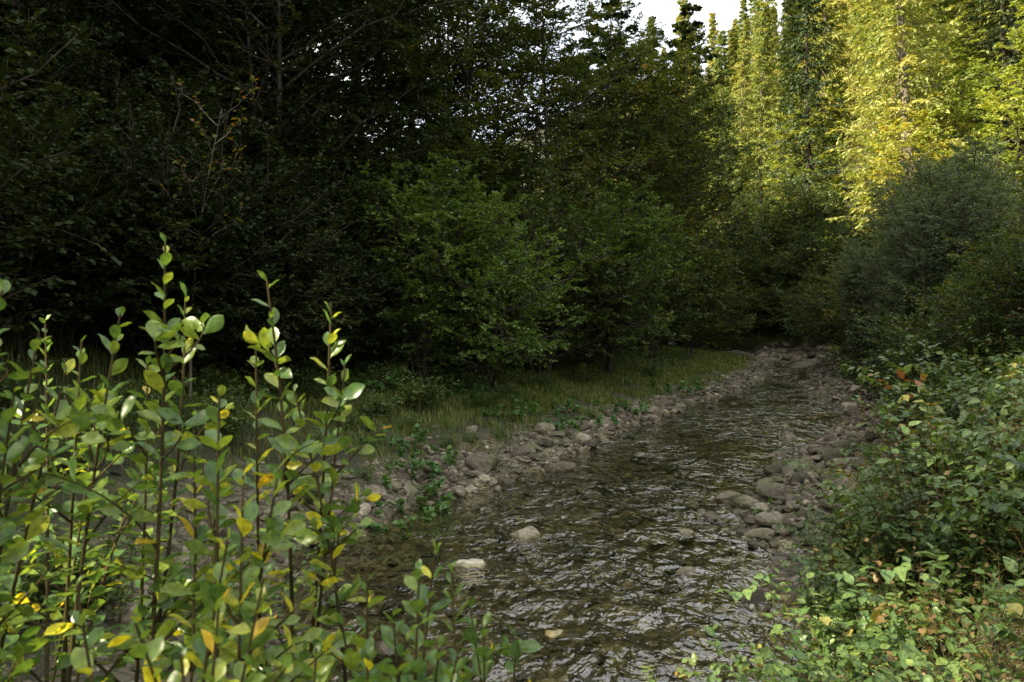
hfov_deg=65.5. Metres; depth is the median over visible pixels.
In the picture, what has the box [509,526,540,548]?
boulder
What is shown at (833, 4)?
spruce tree
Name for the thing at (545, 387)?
understory herb
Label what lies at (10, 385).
understory herb
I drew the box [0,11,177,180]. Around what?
undergrowth shrub
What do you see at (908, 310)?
riverside shrub
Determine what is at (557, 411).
butterbur herb
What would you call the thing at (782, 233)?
hazel shrub
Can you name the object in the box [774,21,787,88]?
spruce tree
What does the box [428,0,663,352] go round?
deciduous tree
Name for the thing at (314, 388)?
understory herb
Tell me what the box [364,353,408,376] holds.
understory herb
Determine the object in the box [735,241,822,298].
hazel shrub
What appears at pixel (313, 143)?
undergrowth shrub
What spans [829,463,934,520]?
bramble bush
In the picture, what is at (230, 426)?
understory herb
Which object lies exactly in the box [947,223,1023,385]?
riverside shrub
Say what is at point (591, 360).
understory herb
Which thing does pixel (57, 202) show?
undergrowth shrub
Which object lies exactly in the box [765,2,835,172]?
spruce tree
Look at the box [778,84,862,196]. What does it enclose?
deciduous tree
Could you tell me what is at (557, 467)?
boulder
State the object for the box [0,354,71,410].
understory herb
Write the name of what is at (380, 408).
understory herb
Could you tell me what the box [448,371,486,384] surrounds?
understory herb
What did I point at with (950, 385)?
bramble bush
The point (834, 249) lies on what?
riverside shrub
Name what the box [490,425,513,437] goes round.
understory herb
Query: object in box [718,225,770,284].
hazel shrub
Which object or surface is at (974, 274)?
riverside shrub
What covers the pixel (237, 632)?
sallow shrub
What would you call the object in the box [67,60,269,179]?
undergrowth shrub
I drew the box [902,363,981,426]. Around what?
bramble bush
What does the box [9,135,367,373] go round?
undergrowth shrub
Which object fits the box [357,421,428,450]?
butterbur herb
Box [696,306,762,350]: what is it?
hazel shrub
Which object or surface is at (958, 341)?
riverside shrub
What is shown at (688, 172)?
deciduous tree
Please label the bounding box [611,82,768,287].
deciduous tree
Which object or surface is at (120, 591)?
understory herb
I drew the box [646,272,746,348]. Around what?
hazel shrub
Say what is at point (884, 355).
bramble bush
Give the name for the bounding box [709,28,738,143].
spruce tree
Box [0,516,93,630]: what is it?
understory herb
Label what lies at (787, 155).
deciduous tree
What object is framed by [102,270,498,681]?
sallow shrub
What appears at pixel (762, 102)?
spruce tree
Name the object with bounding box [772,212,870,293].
riverside shrub
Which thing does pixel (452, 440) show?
understory herb
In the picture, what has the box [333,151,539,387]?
hazel shrub
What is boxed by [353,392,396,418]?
understory herb
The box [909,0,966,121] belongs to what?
spruce tree
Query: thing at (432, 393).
understory herb
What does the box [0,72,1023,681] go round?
ground
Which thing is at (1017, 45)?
deciduous tree
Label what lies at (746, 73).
spruce tree
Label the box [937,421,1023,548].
bramble bush
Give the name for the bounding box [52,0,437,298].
deciduous tree
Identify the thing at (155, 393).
understory herb
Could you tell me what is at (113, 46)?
undergrowth shrub
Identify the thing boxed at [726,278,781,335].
hazel shrub
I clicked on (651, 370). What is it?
understory herb
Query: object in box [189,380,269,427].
understory herb
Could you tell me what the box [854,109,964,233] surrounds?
deciduous tree
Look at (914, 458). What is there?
bramble bush
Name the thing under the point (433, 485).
butterbur herb
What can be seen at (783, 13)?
spruce tree
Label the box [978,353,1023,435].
bramble bush
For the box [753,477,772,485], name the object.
boulder
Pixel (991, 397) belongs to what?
bramble bush
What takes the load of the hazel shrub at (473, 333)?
on the ground at (610, 624)
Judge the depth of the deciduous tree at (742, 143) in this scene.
58.05 m
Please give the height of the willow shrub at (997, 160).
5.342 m
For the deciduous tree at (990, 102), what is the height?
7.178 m
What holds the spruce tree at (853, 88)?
on the ground at (610, 624)
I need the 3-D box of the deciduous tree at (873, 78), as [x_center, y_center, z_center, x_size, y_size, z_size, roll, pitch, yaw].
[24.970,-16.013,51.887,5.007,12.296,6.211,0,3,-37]
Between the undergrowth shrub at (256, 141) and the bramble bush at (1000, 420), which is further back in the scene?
the undergrowth shrub at (256, 141)
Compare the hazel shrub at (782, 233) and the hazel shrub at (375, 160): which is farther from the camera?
the hazel shrub at (782, 233)
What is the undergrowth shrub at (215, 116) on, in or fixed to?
on the ground at (610, 624)
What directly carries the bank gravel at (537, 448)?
on the ground at (610, 624)
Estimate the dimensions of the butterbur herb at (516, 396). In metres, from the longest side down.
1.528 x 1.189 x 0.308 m
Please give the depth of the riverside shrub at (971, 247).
12.47 m
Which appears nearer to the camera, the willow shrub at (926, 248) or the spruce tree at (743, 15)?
the willow shrub at (926, 248)
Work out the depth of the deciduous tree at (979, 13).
48.18 m
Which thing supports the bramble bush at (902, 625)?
on the ground at (610, 624)
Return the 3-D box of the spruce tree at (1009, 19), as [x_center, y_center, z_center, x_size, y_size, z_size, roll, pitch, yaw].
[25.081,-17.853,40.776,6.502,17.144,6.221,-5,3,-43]
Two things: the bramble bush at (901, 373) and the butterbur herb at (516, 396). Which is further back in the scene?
the butterbur herb at (516, 396)
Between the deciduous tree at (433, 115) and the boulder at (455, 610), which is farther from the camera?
the deciduous tree at (433, 115)
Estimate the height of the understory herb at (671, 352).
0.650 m
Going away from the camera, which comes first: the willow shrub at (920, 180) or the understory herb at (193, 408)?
the understory herb at (193, 408)
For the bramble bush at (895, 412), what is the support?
on the ground at (610, 624)
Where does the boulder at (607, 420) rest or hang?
on the ground at (610, 624)
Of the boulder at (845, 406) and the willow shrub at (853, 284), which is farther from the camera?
the willow shrub at (853, 284)
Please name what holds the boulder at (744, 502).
on the ground at (610, 624)
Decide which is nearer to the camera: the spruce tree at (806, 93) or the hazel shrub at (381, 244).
the hazel shrub at (381, 244)
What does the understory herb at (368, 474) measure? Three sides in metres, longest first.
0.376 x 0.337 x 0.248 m
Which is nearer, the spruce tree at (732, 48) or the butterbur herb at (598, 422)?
the butterbur herb at (598, 422)
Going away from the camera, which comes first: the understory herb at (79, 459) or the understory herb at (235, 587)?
the understory herb at (235, 587)
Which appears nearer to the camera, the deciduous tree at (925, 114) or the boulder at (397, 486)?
the boulder at (397, 486)
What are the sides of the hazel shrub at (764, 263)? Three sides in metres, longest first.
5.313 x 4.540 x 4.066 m
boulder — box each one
[386,481,402,490]
[445,607,469,620]
[453,559,486,575]
[464,452,499,472]
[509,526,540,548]
[531,644,549,654]
[532,422,554,434]
[543,629,572,645]
[546,461,576,478]
[563,548,583,557]
[570,642,594,654]
[601,417,620,427]
[644,406,662,416]
[646,537,667,547]
[669,483,685,490]
[672,528,697,537]
[700,511,726,524]
[714,490,739,503]
[734,495,759,509]
[751,502,769,513]
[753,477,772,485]
[798,445,808,455]
[840,402,858,415]
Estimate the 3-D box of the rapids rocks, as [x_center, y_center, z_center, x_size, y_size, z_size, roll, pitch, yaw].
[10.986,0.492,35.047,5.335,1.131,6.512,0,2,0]
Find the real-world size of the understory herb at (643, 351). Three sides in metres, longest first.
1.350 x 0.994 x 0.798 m
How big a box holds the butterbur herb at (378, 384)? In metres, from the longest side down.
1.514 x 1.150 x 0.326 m
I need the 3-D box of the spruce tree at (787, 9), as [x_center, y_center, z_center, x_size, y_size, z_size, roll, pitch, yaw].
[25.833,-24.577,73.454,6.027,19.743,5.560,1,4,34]
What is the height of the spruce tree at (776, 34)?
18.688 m
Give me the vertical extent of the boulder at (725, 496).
0.166 m
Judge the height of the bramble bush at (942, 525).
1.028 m
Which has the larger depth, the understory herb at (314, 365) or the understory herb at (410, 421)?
the understory herb at (314, 365)
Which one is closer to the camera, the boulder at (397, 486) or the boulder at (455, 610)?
the boulder at (455, 610)
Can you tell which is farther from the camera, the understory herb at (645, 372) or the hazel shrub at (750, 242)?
the hazel shrub at (750, 242)
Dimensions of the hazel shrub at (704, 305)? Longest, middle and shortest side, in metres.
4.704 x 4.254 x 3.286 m
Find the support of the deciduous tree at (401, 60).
on the ground at (610, 624)
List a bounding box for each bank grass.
[0,324,756,681]
[708,325,1023,671]
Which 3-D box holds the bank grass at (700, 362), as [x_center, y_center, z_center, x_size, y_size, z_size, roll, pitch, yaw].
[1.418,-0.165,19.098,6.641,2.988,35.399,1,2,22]
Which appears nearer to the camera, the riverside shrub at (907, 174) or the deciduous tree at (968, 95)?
the riverside shrub at (907, 174)
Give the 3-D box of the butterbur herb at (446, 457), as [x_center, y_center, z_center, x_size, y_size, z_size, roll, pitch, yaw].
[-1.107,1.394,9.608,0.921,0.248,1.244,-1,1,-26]
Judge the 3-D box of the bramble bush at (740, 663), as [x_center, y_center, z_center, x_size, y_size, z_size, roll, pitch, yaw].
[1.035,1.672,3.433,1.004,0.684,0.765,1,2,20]
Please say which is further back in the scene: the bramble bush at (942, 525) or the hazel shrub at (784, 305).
the hazel shrub at (784, 305)
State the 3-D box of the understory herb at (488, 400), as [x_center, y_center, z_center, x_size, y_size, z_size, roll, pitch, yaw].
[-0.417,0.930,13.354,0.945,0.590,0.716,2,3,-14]
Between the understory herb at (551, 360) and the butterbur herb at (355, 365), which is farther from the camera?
the understory herb at (551, 360)
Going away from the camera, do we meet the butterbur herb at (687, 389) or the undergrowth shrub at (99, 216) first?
the undergrowth shrub at (99, 216)
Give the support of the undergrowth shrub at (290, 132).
on the ground at (610, 624)
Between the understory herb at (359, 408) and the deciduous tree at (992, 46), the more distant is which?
the deciduous tree at (992, 46)
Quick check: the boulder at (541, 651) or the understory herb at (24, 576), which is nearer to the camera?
the understory herb at (24, 576)
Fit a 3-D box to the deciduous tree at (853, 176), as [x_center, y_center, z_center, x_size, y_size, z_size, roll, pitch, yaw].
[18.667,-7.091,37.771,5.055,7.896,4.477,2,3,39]
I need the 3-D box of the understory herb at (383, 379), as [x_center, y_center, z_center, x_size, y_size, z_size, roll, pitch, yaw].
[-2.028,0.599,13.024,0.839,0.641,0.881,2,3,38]
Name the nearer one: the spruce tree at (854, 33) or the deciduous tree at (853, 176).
the deciduous tree at (853, 176)
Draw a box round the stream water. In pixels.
[263,362,843,681]
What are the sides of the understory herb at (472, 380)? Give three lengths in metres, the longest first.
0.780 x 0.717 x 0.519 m
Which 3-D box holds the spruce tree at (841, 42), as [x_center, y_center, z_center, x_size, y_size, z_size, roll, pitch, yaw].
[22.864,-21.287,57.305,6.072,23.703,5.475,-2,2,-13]
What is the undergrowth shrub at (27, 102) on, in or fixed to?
on the ground at (610, 624)
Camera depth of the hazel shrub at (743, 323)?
31.64 m
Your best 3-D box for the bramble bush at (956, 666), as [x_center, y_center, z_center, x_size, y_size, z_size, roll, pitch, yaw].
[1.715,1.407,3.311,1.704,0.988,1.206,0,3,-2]
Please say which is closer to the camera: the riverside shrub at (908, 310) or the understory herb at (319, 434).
the understory herb at (319, 434)
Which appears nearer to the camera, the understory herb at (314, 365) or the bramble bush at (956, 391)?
the bramble bush at (956, 391)
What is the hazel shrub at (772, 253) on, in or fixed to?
on the ground at (610, 624)
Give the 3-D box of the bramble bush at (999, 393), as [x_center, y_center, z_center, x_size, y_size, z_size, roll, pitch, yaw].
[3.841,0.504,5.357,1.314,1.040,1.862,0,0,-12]
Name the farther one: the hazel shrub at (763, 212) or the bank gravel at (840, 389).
the hazel shrub at (763, 212)
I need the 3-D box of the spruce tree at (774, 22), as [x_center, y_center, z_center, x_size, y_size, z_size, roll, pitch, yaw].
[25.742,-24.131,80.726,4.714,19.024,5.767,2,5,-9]
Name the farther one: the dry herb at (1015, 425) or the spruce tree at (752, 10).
the spruce tree at (752, 10)
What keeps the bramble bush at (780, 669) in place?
on the ground at (610, 624)
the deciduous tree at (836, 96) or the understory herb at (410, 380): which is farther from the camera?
the deciduous tree at (836, 96)
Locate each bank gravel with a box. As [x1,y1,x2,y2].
[1,354,774,681]
[790,343,922,681]
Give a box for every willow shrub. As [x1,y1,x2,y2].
[822,233,886,350]
[848,228,907,349]
[863,130,1023,325]
[866,153,1023,333]
[884,136,1022,218]
[901,148,1023,268]
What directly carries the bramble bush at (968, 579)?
on the ground at (610, 624)
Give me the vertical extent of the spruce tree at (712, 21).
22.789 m
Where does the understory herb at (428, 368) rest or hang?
on the ground at (610, 624)
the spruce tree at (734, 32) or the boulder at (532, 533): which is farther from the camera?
the spruce tree at (734, 32)
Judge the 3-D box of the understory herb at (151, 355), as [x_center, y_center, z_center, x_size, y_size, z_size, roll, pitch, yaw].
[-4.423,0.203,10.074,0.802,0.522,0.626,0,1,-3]
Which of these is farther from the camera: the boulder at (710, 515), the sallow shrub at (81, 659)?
the boulder at (710, 515)
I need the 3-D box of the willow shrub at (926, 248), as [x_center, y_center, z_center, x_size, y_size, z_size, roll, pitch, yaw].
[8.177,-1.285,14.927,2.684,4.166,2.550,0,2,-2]
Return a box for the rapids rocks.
[723,339,834,362]
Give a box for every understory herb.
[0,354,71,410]
[0,379,22,405]
[0,440,22,476]
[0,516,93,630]
[0,562,62,679]
[1,547,53,634]
[22,513,155,622]
[29,526,141,627]
[44,428,117,475]
[83,378,145,411]
[85,379,161,445]
[120,369,191,410]
[124,342,180,364]
[144,533,340,668]
[145,337,192,370]
[158,388,209,431]
[179,363,237,396]
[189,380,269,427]
[192,352,210,365]
[196,366,245,396]
[200,396,254,447]
[238,582,276,617]
[241,364,299,410]
[287,349,327,385]
[293,363,340,397]
[293,482,325,505]
[314,424,345,445]
[333,406,369,429]
[350,462,376,483]
[352,360,388,378]
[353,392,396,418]
[362,355,383,367]
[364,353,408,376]
[364,389,403,418]
[368,358,416,392]
[389,346,450,384]
[389,350,434,376]
[392,366,427,387]
[394,376,434,411]
[395,411,424,427]
[404,353,462,387]
[404,370,459,412]
[424,389,445,404]
[428,371,458,383]
[437,433,459,448]
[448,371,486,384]
[459,372,493,397]
[461,378,513,408]
[464,431,479,442]
[476,367,512,388]
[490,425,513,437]
[514,347,548,370]
[524,362,546,371]
[533,414,552,423]
[534,346,562,368]
[544,382,554,389]
[578,348,605,363]
[582,406,599,419]
[594,345,630,370]
[594,354,619,370]
[630,343,661,360]
[634,356,666,377]
[636,369,646,375]
[639,348,673,366]
[648,357,674,373]
[658,346,676,361]
[665,358,677,366]
[685,375,702,385]
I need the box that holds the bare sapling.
[158,75,257,401]
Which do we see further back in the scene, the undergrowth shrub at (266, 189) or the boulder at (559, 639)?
the undergrowth shrub at (266, 189)
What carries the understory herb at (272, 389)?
on the ground at (610, 624)
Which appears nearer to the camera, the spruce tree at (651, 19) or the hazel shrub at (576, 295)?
the hazel shrub at (576, 295)
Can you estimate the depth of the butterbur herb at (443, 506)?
8.20 m
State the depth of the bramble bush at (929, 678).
2.85 m
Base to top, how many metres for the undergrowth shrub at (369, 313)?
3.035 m
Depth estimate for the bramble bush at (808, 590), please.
4.22 m
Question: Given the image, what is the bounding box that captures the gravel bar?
[641,402,923,572]
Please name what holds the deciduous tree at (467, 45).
on the ground at (610, 624)
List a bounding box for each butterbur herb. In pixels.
[302,359,386,377]
[338,368,402,391]
[349,459,445,494]
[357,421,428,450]
[364,500,446,538]
[389,444,459,470]
[392,483,455,515]
[435,383,522,400]
[443,381,489,399]
[471,398,536,419]
[519,398,581,417]
[535,413,619,431]
[570,397,650,414]
[648,380,702,395]
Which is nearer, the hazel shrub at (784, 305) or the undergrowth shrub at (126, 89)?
the undergrowth shrub at (126, 89)
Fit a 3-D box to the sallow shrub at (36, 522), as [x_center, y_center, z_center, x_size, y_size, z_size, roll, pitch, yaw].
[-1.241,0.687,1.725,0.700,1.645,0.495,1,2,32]
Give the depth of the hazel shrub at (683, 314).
22.27 m
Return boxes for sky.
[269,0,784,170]
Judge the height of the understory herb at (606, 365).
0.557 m
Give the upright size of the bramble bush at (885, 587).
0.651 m
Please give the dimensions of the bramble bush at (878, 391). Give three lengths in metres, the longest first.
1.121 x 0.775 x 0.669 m
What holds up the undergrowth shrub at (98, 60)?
on the ground at (610, 624)
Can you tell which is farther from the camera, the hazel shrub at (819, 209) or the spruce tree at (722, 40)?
the spruce tree at (722, 40)
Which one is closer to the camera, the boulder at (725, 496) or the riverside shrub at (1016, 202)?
the boulder at (725, 496)
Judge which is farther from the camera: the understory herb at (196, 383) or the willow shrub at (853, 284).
the willow shrub at (853, 284)
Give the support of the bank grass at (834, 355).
on the ground at (610, 624)
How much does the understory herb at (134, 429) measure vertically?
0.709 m
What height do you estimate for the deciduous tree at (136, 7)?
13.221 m
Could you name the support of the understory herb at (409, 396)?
on the ground at (610, 624)
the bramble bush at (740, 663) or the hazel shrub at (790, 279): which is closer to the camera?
the bramble bush at (740, 663)
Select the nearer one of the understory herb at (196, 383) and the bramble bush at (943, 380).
the bramble bush at (943, 380)
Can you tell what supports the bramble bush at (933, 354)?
on the ground at (610, 624)
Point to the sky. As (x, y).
(665, 11)
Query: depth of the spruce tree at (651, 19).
80.15 m
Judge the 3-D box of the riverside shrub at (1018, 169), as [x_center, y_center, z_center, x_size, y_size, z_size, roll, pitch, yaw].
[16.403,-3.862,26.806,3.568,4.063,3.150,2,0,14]
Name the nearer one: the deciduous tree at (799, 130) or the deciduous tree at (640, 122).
the deciduous tree at (640, 122)
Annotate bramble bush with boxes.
[637,641,830,681]
[704,572,1021,681]
[715,552,1023,681]
[750,482,914,582]
[769,535,976,678]
[780,441,971,580]
[781,541,946,634]
[802,541,939,643]
[815,473,985,603]
[829,427,1023,618]
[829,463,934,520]
[830,499,950,580]
[833,580,988,678]
[839,420,978,504]
[841,355,1023,515]
[855,322,1021,427]
[859,542,1023,681]
[861,412,1021,508]
[863,654,990,681]
[865,380,905,412]
[870,373,965,437]
[872,379,921,433]
[875,393,932,441]
[875,408,1023,594]
[876,316,957,391]
[884,384,1009,444]
[886,319,951,357]
[895,414,927,448]
[900,333,981,379]
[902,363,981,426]
[908,526,1023,620]
[912,338,1022,428]
[920,372,1023,434]
[921,367,1023,432]
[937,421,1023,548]
[940,376,1017,432]
[953,383,1023,473]
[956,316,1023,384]
[963,354,1023,434]
[965,407,1019,464]
[967,400,1023,459]
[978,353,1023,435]
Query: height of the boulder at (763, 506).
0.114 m
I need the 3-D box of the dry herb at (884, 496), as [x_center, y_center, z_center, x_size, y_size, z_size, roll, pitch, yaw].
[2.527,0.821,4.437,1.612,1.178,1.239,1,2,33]
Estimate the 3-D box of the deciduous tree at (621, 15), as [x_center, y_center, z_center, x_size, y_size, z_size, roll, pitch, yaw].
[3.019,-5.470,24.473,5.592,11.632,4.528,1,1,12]
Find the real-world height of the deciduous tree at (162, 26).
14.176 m
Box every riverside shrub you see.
[767,246,863,353]
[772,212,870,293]
[795,232,871,332]
[809,213,881,302]
[809,244,891,341]
[821,309,925,395]
[838,265,1016,394]
[843,279,960,380]
[867,229,892,262]
[870,172,936,233]
[887,247,1023,390]
[889,232,1023,337]
[928,240,1023,370]
[939,193,1023,311]
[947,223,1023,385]
[988,229,1023,262]
[990,160,1023,221]
[997,197,1023,239]
[1004,192,1023,234]
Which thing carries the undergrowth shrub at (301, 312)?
on the ground at (610, 624)
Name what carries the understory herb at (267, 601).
on the ground at (610, 624)
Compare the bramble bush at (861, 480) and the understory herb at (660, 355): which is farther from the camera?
the understory herb at (660, 355)
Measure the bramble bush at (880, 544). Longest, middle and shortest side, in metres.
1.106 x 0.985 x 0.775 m
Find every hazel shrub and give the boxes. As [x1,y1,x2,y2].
[301,149,508,365]
[318,103,503,350]
[324,140,434,346]
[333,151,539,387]
[342,202,579,382]
[385,184,620,392]
[406,191,538,366]
[440,131,591,351]
[481,157,668,378]
[503,193,698,372]
[545,175,701,376]
[584,202,725,362]
[593,203,719,352]
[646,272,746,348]
[663,225,747,357]
[663,267,763,347]
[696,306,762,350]
[698,212,772,284]
[704,177,779,262]
[715,293,761,344]
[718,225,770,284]
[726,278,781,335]
[729,245,802,291]
[731,200,797,266]
[734,274,791,332]
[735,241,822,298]
[737,250,786,310]
[743,250,798,286]
[748,234,822,298]
[748,281,805,331]
[754,271,827,331]
[762,189,832,279]
[763,174,868,277]
[772,278,823,327]
[780,289,834,343]
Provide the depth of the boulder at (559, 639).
4.98 m
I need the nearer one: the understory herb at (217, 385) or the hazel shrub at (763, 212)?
the understory herb at (217, 385)
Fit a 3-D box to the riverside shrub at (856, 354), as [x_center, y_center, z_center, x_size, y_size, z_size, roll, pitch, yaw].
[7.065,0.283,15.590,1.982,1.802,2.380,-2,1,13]
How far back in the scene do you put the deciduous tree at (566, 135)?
35.69 m
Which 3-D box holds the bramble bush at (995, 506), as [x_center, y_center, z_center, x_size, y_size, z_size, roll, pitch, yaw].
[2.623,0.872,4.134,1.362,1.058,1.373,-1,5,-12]
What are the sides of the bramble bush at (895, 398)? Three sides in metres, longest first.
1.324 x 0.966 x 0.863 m
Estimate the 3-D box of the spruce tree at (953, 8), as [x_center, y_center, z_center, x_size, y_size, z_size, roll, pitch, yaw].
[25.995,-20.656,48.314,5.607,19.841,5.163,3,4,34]
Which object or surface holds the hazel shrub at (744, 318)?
on the ground at (610, 624)
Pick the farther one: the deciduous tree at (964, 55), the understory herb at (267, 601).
the deciduous tree at (964, 55)
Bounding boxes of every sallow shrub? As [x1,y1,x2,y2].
[0,232,293,681]
[0,278,90,681]
[0,314,173,681]
[64,562,292,681]
[101,385,352,681]
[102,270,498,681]
[297,538,540,681]
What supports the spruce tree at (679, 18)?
on the ground at (610, 624)
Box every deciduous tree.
[0,0,200,132]
[1,0,276,110]
[13,0,306,76]
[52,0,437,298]
[73,0,418,166]
[144,0,513,232]
[152,0,522,346]
[171,2,426,171]
[291,24,440,229]
[333,0,523,344]
[340,1,550,189]
[353,0,587,347]
[404,0,656,346]
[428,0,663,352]
[540,2,721,337]
[547,25,755,348]
[549,48,608,211]
[550,0,695,345]
[550,51,706,236]
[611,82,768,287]
[628,50,750,345]
[633,2,750,347]
[701,133,758,227]
[757,95,854,211]
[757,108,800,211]
[767,106,852,220]
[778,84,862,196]
[844,101,951,241]
[847,8,922,150]
[849,88,973,244]
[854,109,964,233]
[898,65,1014,178]
[906,11,1010,165]
[915,21,979,140]
[927,0,1000,111]
[938,54,1023,202]
[945,60,1004,155]
[967,0,1022,147]
[992,0,1023,147]
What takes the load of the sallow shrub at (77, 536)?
on the ground at (610, 624)
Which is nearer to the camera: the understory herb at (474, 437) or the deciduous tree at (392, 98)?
the understory herb at (474, 437)
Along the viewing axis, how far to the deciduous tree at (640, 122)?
37.41 m
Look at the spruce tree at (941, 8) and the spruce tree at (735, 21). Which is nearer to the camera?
the spruce tree at (941, 8)
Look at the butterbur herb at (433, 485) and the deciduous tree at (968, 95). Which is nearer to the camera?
the butterbur herb at (433, 485)
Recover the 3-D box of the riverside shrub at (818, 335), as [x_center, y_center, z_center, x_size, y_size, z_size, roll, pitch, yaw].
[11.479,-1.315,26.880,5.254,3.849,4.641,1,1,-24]
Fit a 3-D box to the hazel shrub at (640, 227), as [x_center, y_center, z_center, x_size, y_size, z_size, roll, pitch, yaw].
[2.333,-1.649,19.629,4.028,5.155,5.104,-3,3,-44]
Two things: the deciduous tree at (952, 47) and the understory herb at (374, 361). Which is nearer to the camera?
the understory herb at (374, 361)
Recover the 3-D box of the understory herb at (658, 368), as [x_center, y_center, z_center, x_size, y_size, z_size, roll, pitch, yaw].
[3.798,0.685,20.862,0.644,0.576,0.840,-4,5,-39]
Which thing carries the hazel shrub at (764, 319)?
on the ground at (610, 624)
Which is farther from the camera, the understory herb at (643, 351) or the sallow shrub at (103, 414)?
the understory herb at (643, 351)
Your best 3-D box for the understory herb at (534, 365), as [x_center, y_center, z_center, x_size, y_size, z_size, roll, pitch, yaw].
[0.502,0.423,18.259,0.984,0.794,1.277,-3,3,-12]
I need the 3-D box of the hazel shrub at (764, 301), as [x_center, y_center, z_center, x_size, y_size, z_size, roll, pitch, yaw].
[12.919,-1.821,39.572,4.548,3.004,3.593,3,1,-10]
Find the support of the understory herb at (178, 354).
on the ground at (610, 624)
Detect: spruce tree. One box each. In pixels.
[642,17,659,204]
[670,0,710,230]
[698,30,754,233]
[701,12,727,186]
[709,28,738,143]
[723,26,749,158]
[728,0,789,203]
[728,19,770,213]
[731,0,756,143]
[732,17,738,33]
[735,3,787,249]
[747,0,760,73]
[748,16,775,146]
[751,9,779,164]
[760,0,858,235]
[764,0,810,174]
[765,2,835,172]
[768,2,800,165]
[773,1,787,69]
[773,7,783,72]
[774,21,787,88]
[777,0,859,203]
[789,0,862,166]
[820,0,866,128]
[820,0,981,238]
[826,0,915,188]
[826,0,963,226]
[838,0,867,156]
[840,0,878,161]
[852,1,913,178]
[888,0,979,97]
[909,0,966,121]
[943,0,1023,141]
[955,0,1023,157]
[956,1,1010,74]
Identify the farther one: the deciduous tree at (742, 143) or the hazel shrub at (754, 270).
the deciduous tree at (742, 143)
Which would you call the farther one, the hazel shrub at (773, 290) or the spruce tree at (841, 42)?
the spruce tree at (841, 42)
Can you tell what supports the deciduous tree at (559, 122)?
on the ground at (610, 624)
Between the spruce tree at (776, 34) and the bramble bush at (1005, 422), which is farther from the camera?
the spruce tree at (776, 34)
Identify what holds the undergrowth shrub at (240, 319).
on the ground at (610, 624)
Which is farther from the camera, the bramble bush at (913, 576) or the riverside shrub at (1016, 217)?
the riverside shrub at (1016, 217)
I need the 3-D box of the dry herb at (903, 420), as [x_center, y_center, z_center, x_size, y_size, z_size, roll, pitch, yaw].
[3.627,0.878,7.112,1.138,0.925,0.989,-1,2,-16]
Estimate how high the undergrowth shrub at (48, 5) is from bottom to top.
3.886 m
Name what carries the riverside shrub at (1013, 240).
on the ground at (610, 624)
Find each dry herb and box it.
[813,379,1023,603]
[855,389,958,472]
[860,505,1023,681]
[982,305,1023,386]
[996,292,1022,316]
[1001,374,1023,430]
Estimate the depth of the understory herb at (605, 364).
20.14 m
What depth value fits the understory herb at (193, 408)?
8.46 m
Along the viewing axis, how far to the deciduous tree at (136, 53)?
13.60 m
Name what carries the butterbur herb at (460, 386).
on the ground at (610, 624)
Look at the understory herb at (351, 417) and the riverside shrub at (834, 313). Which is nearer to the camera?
the understory herb at (351, 417)
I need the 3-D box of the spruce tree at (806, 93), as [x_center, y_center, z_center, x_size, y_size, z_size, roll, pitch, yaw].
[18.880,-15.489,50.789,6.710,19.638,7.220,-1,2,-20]
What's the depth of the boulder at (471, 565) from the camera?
6.29 m
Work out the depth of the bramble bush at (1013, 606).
2.83 m
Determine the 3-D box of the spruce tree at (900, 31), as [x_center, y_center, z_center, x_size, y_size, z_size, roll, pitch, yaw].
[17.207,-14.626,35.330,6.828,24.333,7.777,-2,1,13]
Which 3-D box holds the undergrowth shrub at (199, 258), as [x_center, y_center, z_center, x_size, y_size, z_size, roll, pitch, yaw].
[-4.323,-1.034,9.670,3.520,2.940,3.027,0,3,-34]
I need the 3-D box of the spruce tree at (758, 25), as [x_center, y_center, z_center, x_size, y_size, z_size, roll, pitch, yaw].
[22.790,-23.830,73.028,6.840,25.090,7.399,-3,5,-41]
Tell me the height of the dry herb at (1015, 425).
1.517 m
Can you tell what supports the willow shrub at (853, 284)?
on the ground at (610, 624)
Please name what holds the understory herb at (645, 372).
on the ground at (610, 624)
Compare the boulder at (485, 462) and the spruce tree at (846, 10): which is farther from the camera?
the spruce tree at (846, 10)
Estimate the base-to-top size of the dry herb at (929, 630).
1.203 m
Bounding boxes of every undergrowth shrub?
[0,0,22,17]
[0,0,82,61]
[0,0,121,351]
[0,2,214,173]
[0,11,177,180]
[0,34,127,191]
[0,51,222,360]
[0,91,298,362]
[0,102,216,358]
[1,27,147,147]
[2,141,286,364]
[3,62,362,355]
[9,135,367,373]
[11,0,138,87]
[16,74,370,296]
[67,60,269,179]
[82,145,358,383]
[89,0,295,147]
[125,93,285,190]
[171,85,337,235]
[179,158,369,383]
[198,107,380,279]
[202,206,407,385]
[231,123,383,277]
[295,207,426,374]
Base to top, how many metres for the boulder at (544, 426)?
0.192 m
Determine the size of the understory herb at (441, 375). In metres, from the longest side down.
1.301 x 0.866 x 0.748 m
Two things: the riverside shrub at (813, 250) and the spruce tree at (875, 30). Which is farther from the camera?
the spruce tree at (875, 30)

